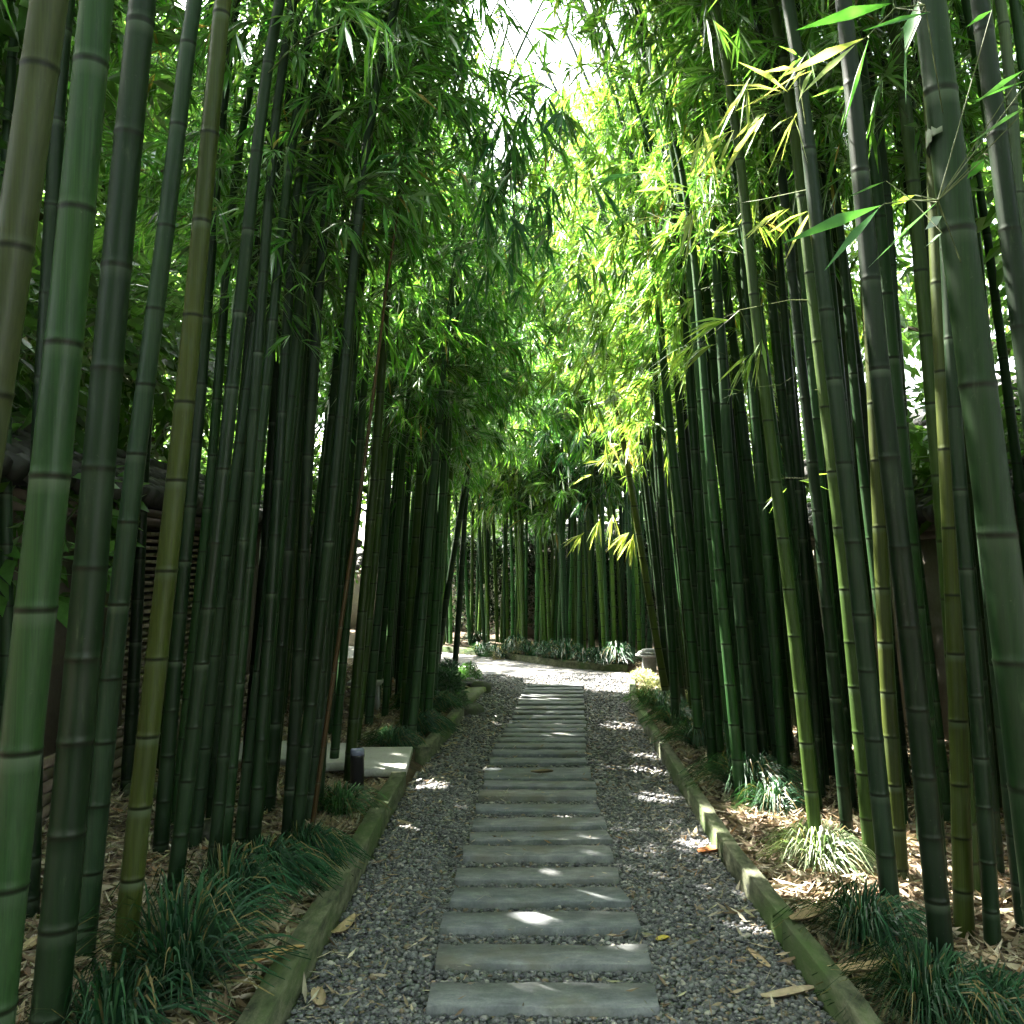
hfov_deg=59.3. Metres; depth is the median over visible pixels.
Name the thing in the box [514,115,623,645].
bamboo
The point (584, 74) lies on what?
bamboo
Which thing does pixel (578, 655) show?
grass tuft
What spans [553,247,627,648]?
bamboo
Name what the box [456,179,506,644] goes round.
bamboo
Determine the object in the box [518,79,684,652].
bamboo
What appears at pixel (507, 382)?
bamboo
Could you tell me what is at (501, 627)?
bamboo
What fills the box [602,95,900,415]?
bamboo
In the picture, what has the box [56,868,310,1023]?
grass tuft
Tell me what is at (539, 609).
bamboo
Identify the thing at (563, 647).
grass tuft
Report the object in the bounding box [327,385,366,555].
bamboo
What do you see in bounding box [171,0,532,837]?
bamboo
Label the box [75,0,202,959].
bamboo
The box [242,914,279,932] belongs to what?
dry sheath
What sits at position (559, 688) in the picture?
stepping slab
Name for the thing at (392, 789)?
timber kerb
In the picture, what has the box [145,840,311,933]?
grass tuft
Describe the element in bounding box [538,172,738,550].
bamboo
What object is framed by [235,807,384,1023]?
timber kerb
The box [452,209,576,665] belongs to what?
bamboo
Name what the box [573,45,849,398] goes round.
bamboo
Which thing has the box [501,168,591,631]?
bamboo
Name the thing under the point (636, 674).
leafy plant
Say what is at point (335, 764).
paving slab
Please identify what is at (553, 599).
bamboo
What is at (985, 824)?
bamboo
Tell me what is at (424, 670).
bamboo
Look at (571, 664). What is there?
stone kerb
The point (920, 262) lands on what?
bamboo
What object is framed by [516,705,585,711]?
stepping slab
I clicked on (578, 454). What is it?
bamboo
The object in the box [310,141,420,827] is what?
bamboo
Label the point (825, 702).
bamboo
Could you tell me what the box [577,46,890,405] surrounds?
bamboo
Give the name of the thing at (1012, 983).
grass tuft
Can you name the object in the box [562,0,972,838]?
bamboo
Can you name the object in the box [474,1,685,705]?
bamboo
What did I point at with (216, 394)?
bamboo
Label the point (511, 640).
grass tuft
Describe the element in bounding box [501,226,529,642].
bamboo
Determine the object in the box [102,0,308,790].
bamboo
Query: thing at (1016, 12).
bamboo
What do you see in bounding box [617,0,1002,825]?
bamboo
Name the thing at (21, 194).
bamboo
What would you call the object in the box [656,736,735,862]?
timber kerb
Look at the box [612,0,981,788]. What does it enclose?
bamboo
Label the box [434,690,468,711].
grass tuft
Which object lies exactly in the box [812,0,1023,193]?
bamboo
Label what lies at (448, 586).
bamboo
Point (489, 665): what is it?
gravel path
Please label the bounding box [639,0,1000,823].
bamboo
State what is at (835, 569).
bamboo
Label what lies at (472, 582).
bamboo
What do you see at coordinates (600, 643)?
bamboo
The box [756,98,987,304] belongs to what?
bamboo
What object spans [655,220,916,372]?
bamboo
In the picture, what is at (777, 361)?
bamboo
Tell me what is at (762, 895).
timber kerb
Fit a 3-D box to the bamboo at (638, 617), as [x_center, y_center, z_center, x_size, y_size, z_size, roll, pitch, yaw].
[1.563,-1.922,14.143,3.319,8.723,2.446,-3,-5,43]
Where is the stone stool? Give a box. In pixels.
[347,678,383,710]
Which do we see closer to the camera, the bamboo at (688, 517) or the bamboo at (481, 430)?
the bamboo at (688, 517)
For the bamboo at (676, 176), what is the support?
on the ground
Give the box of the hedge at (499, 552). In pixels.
[451,522,657,631]
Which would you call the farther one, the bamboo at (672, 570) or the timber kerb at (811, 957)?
the bamboo at (672, 570)
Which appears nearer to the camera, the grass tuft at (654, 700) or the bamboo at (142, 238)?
the bamboo at (142, 238)
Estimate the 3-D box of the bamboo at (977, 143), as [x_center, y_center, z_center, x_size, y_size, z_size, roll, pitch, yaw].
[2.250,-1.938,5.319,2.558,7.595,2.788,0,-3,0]
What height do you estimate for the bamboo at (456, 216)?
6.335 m
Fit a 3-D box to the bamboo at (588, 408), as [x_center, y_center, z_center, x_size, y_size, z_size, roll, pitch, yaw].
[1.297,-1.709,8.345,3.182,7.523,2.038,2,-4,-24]
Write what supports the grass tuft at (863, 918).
on the ground
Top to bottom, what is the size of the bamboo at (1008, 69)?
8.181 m
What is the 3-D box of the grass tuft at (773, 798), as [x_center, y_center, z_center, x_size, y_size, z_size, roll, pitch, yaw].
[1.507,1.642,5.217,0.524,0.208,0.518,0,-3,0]
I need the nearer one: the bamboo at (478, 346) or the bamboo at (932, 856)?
the bamboo at (932, 856)
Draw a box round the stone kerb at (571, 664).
[442,646,628,671]
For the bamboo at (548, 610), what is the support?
on the ground
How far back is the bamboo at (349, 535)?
12.09 m
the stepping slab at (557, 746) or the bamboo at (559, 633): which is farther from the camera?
the bamboo at (559, 633)
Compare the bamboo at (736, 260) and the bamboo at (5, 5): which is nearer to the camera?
the bamboo at (5, 5)
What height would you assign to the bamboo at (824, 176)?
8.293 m
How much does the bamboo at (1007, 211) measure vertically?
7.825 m
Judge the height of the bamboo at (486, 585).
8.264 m
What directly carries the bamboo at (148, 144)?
on the ground
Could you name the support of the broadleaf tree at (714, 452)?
on the ground
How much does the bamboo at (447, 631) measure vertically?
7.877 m
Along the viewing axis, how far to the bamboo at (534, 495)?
16.52 m
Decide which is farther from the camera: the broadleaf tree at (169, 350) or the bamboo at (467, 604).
the bamboo at (467, 604)
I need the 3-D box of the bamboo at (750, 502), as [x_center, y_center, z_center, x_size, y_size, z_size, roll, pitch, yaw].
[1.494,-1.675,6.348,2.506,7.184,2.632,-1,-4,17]
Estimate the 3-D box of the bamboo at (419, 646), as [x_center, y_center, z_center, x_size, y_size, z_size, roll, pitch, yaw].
[-0.120,-1.277,7.329,2.770,6.607,2.549,-1,-4,14]
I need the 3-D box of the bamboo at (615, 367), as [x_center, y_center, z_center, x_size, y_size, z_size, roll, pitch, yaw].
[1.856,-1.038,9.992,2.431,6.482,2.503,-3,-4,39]
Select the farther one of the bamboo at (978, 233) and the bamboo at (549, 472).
the bamboo at (549, 472)
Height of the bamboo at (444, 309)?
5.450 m
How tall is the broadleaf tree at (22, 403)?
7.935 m
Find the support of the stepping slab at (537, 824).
on the gravel path
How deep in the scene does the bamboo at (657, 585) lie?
9.81 m
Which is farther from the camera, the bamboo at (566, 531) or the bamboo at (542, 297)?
the bamboo at (566, 531)
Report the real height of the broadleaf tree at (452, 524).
15.111 m
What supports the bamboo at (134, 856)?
on the ground
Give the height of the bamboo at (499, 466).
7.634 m
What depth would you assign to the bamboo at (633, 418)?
8.07 m
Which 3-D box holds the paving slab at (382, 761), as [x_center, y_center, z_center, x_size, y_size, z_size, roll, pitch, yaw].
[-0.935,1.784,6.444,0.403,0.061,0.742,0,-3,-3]
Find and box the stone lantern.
[635,648,656,672]
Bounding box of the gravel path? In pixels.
[289,646,826,1023]
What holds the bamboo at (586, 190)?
on the ground
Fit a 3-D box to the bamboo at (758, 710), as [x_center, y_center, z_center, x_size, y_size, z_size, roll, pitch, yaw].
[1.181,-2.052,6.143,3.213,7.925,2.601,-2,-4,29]
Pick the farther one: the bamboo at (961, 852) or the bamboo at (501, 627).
the bamboo at (501, 627)
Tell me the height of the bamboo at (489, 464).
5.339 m
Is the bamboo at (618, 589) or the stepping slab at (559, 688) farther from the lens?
the bamboo at (618, 589)
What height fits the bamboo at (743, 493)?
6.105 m
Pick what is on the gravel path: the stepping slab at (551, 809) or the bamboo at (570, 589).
the stepping slab at (551, 809)
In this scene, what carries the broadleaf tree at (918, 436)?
on the ground
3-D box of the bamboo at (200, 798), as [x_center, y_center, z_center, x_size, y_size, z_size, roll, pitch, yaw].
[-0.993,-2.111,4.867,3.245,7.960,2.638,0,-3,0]
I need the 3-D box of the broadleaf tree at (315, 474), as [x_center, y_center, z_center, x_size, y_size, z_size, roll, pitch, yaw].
[-4.875,-2.320,19.045,7.181,10.119,6.265,0,-3,0]
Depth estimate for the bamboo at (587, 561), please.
15.80 m
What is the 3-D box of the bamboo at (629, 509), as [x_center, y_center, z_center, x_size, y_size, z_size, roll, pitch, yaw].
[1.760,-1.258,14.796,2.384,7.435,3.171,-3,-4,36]
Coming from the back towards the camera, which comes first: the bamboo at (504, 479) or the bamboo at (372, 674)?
the bamboo at (504, 479)
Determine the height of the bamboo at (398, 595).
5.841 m
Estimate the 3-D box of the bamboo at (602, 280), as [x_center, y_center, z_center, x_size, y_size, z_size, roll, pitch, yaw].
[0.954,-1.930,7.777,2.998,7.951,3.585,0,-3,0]
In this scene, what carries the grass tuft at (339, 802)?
on the ground
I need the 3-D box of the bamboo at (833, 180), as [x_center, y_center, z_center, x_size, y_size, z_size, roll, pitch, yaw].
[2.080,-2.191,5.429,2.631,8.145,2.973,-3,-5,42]
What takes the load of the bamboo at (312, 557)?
on the ground
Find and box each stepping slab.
[426,982,659,1021]
[435,943,651,973]
[440,910,641,938]
[450,887,630,910]
[455,866,618,886]
[463,845,612,866]
[469,830,612,845]
[472,817,606,831]
[475,803,600,816]
[478,789,596,802]
[483,767,590,780]
[483,780,596,789]
[489,757,586,766]
[492,749,586,757]
[495,742,585,749]
[497,737,586,744]
[501,732,586,738]
[504,728,585,732]
[506,723,585,729]
[509,720,586,725]
[512,715,584,719]
[514,710,584,715]
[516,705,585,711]
[518,701,584,705]
[520,698,583,700]
[521,694,583,697]
[523,690,583,694]
[525,687,583,691]
[527,684,583,688]
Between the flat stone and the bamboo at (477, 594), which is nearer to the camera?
the flat stone
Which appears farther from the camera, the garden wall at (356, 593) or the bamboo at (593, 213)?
the garden wall at (356, 593)
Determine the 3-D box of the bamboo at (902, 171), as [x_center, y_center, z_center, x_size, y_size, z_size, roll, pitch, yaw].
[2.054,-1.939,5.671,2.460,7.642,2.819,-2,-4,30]
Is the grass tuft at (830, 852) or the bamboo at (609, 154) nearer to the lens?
the grass tuft at (830, 852)
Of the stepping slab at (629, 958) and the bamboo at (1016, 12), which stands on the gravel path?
the stepping slab at (629, 958)
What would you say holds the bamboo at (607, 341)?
on the ground
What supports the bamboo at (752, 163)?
on the ground
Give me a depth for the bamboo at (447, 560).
16.82 m
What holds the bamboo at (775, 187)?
on the ground
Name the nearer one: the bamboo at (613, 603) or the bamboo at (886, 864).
the bamboo at (886, 864)
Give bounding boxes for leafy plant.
[622,667,658,682]
[636,677,660,692]
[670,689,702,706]
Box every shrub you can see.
[438,665,469,694]
[440,658,463,677]
[450,691,471,706]
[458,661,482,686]
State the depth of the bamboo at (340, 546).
10.18 m
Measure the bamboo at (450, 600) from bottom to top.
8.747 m
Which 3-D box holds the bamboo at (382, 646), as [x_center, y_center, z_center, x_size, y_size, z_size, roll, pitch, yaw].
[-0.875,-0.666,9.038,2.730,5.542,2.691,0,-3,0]
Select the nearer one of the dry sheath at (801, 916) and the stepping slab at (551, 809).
the dry sheath at (801, 916)
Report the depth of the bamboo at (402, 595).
9.57 m
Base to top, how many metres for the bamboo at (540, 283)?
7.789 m
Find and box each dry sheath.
[235,945,304,967]
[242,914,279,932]
[311,986,325,1005]
[331,913,356,933]
[748,947,770,966]
[760,985,814,997]
[789,903,831,920]
[827,960,906,972]
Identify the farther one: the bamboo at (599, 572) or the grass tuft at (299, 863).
the bamboo at (599, 572)
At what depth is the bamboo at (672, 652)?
7.86 m
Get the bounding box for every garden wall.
[1,421,262,825]
[258,517,362,692]
[350,552,476,629]
[501,523,658,637]
[722,456,1023,760]
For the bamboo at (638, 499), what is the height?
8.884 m
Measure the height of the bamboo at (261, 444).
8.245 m
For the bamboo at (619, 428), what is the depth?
9.00 m
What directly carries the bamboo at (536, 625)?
on the ground
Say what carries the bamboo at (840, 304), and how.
on the ground
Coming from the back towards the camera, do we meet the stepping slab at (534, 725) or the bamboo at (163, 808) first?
the stepping slab at (534, 725)
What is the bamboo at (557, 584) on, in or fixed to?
on the ground
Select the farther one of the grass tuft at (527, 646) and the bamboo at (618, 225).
the grass tuft at (527, 646)
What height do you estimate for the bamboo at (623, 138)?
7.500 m
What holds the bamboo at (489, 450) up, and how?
on the ground
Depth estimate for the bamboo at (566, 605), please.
14.66 m
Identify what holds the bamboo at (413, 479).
on the ground
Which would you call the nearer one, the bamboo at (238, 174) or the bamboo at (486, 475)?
the bamboo at (238, 174)
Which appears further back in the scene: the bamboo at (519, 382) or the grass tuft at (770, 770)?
the bamboo at (519, 382)
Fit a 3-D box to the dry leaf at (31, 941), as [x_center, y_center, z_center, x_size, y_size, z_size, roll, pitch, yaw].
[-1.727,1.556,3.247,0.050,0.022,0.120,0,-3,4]
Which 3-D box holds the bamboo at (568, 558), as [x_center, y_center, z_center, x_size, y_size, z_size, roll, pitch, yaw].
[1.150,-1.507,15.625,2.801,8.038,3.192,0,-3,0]
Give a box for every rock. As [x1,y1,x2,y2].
[460,703,483,715]
[470,681,492,693]
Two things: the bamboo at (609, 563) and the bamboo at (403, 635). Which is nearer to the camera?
the bamboo at (403, 635)
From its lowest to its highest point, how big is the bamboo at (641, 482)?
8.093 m
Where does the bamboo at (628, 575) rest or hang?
on the ground
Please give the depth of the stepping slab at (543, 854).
4.54 m
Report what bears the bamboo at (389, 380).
on the ground
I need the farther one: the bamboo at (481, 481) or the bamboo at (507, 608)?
the bamboo at (507, 608)
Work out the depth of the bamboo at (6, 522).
4.22 m
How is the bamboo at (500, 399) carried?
on the ground
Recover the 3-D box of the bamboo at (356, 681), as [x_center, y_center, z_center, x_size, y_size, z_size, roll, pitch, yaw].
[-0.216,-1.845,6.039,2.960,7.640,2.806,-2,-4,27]
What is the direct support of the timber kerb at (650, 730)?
on the ground
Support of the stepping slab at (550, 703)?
on the gravel path
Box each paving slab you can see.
[238,741,286,766]
[326,743,357,770]
[363,747,412,776]
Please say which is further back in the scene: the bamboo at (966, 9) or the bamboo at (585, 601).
the bamboo at (585, 601)
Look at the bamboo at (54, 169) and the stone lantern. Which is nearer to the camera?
the bamboo at (54, 169)
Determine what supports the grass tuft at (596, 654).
on the ground
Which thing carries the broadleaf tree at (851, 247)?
on the ground
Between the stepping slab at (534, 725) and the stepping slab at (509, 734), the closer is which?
the stepping slab at (509, 734)
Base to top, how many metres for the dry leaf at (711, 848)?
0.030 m
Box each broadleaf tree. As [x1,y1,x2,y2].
[0,0,200,627]
[0,13,159,370]
[3,0,248,468]
[42,18,370,525]
[97,202,325,494]
[165,224,391,583]
[166,392,410,528]
[315,92,528,584]
[471,85,748,565]
[616,86,804,522]
[644,169,917,523]
[791,8,1023,534]
[888,64,1023,469]
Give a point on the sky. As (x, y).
(522, 13)
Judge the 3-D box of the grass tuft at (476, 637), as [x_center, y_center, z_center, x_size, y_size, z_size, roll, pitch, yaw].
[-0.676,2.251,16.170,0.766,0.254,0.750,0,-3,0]
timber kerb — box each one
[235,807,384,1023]
[368,772,405,828]
[415,706,463,765]
[629,677,662,751]
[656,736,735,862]
[723,841,793,948]
[782,919,883,1023]
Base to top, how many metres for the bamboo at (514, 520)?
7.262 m
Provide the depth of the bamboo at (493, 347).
9.87 m
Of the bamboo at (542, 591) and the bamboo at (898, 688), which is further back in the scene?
the bamboo at (542, 591)
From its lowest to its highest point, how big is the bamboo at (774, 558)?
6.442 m
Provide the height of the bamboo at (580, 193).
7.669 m
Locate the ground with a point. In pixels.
(414, 766)
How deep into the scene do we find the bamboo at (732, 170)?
5.40 m
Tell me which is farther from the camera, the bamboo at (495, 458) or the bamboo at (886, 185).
the bamboo at (495, 458)
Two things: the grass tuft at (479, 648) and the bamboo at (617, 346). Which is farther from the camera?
the grass tuft at (479, 648)
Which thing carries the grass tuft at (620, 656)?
on the ground
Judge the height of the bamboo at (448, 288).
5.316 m
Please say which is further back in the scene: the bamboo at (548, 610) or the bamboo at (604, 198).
the bamboo at (548, 610)
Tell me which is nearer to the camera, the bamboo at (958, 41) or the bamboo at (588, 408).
the bamboo at (958, 41)
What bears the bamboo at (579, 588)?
on the ground
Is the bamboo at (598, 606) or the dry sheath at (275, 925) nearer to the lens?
the dry sheath at (275, 925)
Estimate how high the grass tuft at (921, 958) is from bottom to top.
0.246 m
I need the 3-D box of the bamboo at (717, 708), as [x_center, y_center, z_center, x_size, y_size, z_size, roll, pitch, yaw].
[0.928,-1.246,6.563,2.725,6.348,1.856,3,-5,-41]
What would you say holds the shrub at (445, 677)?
on the ground
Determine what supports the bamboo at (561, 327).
on the ground
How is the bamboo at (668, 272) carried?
on the ground
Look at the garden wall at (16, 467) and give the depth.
5.58 m
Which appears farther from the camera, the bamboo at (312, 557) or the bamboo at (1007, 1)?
the bamboo at (312, 557)
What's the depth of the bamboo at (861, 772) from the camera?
4.45 m
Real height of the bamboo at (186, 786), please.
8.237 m
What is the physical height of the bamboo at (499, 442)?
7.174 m
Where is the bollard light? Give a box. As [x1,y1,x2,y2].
[350,747,364,790]
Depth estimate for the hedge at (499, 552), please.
17.59 m
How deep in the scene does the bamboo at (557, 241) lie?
11.41 m
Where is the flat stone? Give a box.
[462,687,485,702]
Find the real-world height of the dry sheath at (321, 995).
0.023 m
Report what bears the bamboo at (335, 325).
on the ground
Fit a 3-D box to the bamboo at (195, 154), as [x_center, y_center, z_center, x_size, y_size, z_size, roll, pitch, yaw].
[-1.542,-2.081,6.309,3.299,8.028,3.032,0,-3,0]
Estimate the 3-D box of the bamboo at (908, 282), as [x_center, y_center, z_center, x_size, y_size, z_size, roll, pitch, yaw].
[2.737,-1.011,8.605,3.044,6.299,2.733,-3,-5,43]
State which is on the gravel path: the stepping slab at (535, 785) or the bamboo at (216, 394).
the stepping slab at (535, 785)
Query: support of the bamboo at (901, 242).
on the ground
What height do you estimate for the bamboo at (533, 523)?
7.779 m
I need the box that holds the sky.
[157,0,1023,551]
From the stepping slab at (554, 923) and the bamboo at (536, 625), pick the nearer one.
the stepping slab at (554, 923)
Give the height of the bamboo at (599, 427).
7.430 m
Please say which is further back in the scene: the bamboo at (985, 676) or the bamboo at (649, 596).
the bamboo at (649, 596)
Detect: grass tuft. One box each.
[16,948,241,1023]
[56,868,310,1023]
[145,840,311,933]
[208,832,343,905]
[274,819,372,877]
[317,780,391,824]
[357,722,425,751]
[379,687,455,714]
[391,708,464,737]
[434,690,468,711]
[459,641,494,655]
[460,631,494,643]
[477,642,511,658]
[493,633,528,654]
[507,639,541,655]
[525,639,559,658]
[541,637,581,659]
[560,646,598,663]
[581,646,628,664]
[593,640,641,663]
[621,685,664,704]
[629,690,688,712]
[637,702,703,725]
[650,715,725,750]
[678,748,804,800]
[726,777,805,817]
[750,815,876,882]
[772,876,958,962]
[812,934,1023,1023]
[867,952,1023,1023]
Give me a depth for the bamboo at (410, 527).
12.20 m
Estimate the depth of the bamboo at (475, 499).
16.50 m
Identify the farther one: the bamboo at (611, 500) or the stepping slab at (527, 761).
the bamboo at (611, 500)
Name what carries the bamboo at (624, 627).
on the ground
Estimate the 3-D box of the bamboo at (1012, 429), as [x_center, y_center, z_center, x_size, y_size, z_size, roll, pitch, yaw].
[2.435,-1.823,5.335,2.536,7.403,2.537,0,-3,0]
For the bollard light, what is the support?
on the ground
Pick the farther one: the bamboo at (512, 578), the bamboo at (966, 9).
the bamboo at (512, 578)
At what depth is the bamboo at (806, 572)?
5.57 m
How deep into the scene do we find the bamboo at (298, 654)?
4.66 m
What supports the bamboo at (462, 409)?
on the ground
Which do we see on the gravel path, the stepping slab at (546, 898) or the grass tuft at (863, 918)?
the stepping slab at (546, 898)
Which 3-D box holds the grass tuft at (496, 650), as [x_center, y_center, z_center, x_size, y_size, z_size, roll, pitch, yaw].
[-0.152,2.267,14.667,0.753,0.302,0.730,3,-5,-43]
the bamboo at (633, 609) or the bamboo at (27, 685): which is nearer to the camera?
the bamboo at (27, 685)
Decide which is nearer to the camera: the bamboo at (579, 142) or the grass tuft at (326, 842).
the grass tuft at (326, 842)
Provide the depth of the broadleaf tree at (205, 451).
24.03 m
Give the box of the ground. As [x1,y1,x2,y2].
[18,616,1023,1023]
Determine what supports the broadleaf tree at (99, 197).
on the ground
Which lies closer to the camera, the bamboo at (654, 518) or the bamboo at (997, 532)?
the bamboo at (997, 532)
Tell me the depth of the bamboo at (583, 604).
15.05 m
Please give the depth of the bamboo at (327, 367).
9.27 m
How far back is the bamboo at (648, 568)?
14.21 m
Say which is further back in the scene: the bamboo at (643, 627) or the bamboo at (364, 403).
the bamboo at (643, 627)
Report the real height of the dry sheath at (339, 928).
0.032 m
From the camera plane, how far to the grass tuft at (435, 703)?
8.56 m
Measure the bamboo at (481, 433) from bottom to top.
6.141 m
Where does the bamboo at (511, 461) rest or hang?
on the ground
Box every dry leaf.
[23,935,37,950]
[530,769,552,772]
[656,935,669,940]
[697,845,717,852]
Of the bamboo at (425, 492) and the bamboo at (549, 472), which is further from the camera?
the bamboo at (549, 472)
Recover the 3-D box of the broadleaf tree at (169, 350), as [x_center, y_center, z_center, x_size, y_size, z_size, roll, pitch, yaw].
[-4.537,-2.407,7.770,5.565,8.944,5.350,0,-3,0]
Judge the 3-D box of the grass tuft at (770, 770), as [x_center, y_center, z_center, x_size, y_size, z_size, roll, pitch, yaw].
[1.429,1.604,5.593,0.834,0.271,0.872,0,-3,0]
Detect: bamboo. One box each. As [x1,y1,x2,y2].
[0,0,14,30]
[0,0,68,481]
[0,0,113,1023]
[0,0,125,727]
[0,0,588,810]
[1,0,450,855]
[6,0,477,824]
[26,0,75,918]
[28,0,156,1023]
[41,0,360,771]
[66,1,549,547]
[68,14,364,214]
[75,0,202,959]
[75,0,499,815]
[76,0,525,849]
[92,0,453,357]
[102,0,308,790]
[104,0,507,311]
[109,0,231,992]
[110,0,490,817]
[118,0,592,813]
[133,0,604,779]
[153,0,474,819]
[153,0,594,848]
[164,0,402,901]
[164,19,496,775]
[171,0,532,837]
[174,138,454,713]
[175,0,617,820]
[177,12,569,712]
[178,0,370,874]
[197,0,619,863]
[197,0,633,849]
[198,0,618,318]
[211,7,485,572]
[214,78,446,389]
[228,0,576,837]
[233,117,477,716]
[248,0,534,783]
[258,2,572,495]
[307,0,574,772]
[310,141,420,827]
[312,235,509,489]
[313,260,511,687]
[314,285,473,678]
[315,277,496,489]
[316,133,500,733]
[317,261,505,676]
[318,0,586,741]
[318,83,579,728]
[318,192,508,419]
[318,345,537,604]
[318,354,376,652]
[318,397,414,533]
[319,337,561,498]
[320,105,444,377]
[320,186,555,463]
[320,195,590,587]
[320,219,588,562]
[320,230,525,704]
[321,19,542,726]
[321,271,529,455]
[322,127,588,709]
[322,212,605,488]
[323,16,657,738]
[324,243,567,465]
[325,111,532,716]
[325,216,521,713]
[325,343,541,468]
[327,156,576,515]
[327,267,551,699]
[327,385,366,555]
[332,26,556,715]
[335,129,451,601]
[344,266,382,585]
[361,60,622,714]
[364,315,544,485]
[365,185,548,440]
[365,258,579,498]
[367,147,574,698]
[367,182,551,695]
[367,347,537,477]
[368,231,579,431]
[369,335,575,464]
[370,2,644,730]
[370,75,585,535]
[377,209,591,692]
[394,328,553,486]
[395,334,537,489]
[439,55,622,667]
[442,328,502,643]
[445,241,510,640]
[445,486,471,642]
[446,2,761,611]
[447,254,508,643]
[450,0,806,804]
[450,0,899,817]
[450,190,547,633]
[450,334,540,518]
[451,273,549,639]
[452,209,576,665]
[453,367,534,641]
[454,330,519,643]
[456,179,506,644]
[456,218,530,543]
[459,334,513,630]
[460,469,471,644]
[461,1,769,720]
[462,0,840,768]
[462,103,783,714]
[462,202,577,636]
[462,256,594,640]
[462,342,532,471]
[464,221,548,642]
[467,330,565,637]
[474,0,829,752]
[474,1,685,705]
[475,4,771,397]
[475,319,517,632]
[476,0,779,532]
[476,208,627,641]
[478,1,779,503]
[478,8,766,702]
[478,298,527,640]
[480,164,611,657]
[480,250,532,646]
[482,281,525,645]
[482,295,530,631]
[482,334,549,640]
[484,0,847,750]
[485,316,533,636]
[487,188,530,641]
[488,202,570,643]
[489,208,610,640]
[490,290,567,575]
[491,80,796,400]
[493,159,669,689]
[493,185,535,577]
[494,11,669,693]
[494,12,847,725]
[494,212,576,646]
[495,288,577,641]
[497,0,747,748]
[498,488,539,641]
[499,117,621,650]
[499,214,564,642]
[499,385,536,642]
[500,149,688,703]
[500,232,542,644]
[501,38,769,405]
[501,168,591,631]
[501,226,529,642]
[502,198,556,641]
[502,223,612,605]
[503,262,552,642]
[507,234,615,640]
[508,322,617,612]
[509,177,622,642]
[510,0,894,782]
[512,270,597,651]
[513,176,598,642]
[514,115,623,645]
[515,217,577,646]
[515,249,636,647]
[516,221,623,632]
[517,1,813,750]
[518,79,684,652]
[519,0,983,870]
[520,154,639,530]
[522,211,596,647]
[522,245,639,646]
[523,152,618,645]
[525,20,674,652]
[525,39,862,751]
[525,40,763,721]
[525,365,639,635]
[526,199,639,645]
[527,80,741,683]
[528,165,622,640]
[529,0,836,775]
[529,48,862,562]
[530,0,901,760]
[531,130,643,634]
[531,158,645,478]
[531,272,618,644]
[532,0,897,779]
[533,84,632,658]
[533,298,552,603]
[536,189,595,642]
[536,251,631,374]
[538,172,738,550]
[539,66,739,421]
[541,125,701,695]
[542,48,750,528]
[543,175,616,647]
[545,127,641,658]
[545,160,750,465]
[546,0,922,797]
[546,146,623,512]
[546,176,665,625]
[547,27,823,542]
[548,143,651,647]
[550,0,827,861]
[551,50,758,485]
[552,5,847,778]
[553,171,745,440]
[553,176,653,390]
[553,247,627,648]
[554,78,800,761]
[554,143,799,399]
[556,215,649,440]
[557,367,644,655]
[558,0,895,784]
[558,65,785,337]
[558,259,626,650]
[560,4,790,459]
[560,257,632,439]
[561,228,601,650]
[562,0,732,754]
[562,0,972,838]
[562,151,645,648]
[567,88,617,407]
[567,126,786,444]
[572,0,920,717]
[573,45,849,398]
[574,0,971,753]
[575,5,907,791]
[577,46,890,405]
[578,215,753,482]
[582,526,585,648]
[585,585,585,618]
[586,0,1007,816]
[592,17,963,454]
[598,0,730,759]
[600,14,904,532]
[601,303,738,647]
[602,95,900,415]
[604,76,916,256]
[609,152,915,730]
[610,2,949,544]
[610,87,859,507]
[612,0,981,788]
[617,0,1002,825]
[617,494,624,649]
[619,85,925,397]
[622,0,902,924]
[622,11,912,672]
[625,33,912,500]
[628,496,631,613]
[638,1,852,746]
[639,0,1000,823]
[645,1,996,516]
[649,0,908,881]
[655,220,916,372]
[656,17,1002,841]
[659,32,1020,638]
[670,0,1017,876]
[673,0,1013,813]
[689,1,888,273]
[695,0,1023,934]
[699,0,974,938]
[699,0,981,841]
[699,0,1023,877]
[703,0,980,896]
[715,0,1023,952]
[725,4,1021,287]
[727,0,1019,216]
[728,195,916,370]
[742,0,978,96]
[744,23,1014,466]
[747,0,954,973]
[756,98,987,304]
[759,0,1021,168]
[760,2,1023,575]
[762,0,1022,187]
[779,0,1023,922]
[787,2,1023,780]
[789,0,1023,184]
[806,9,1002,812]
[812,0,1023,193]
[821,4,1015,333]
[827,0,1023,245]
[862,0,1023,32]
[878,0,1020,161]
[970,0,1023,439]
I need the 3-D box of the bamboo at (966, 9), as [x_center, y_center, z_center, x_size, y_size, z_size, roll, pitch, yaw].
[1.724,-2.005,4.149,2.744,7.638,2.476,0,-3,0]
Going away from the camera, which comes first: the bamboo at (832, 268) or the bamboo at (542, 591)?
the bamboo at (832, 268)
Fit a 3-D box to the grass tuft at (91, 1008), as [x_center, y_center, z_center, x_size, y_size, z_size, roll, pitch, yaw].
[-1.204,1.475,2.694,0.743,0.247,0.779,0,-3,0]

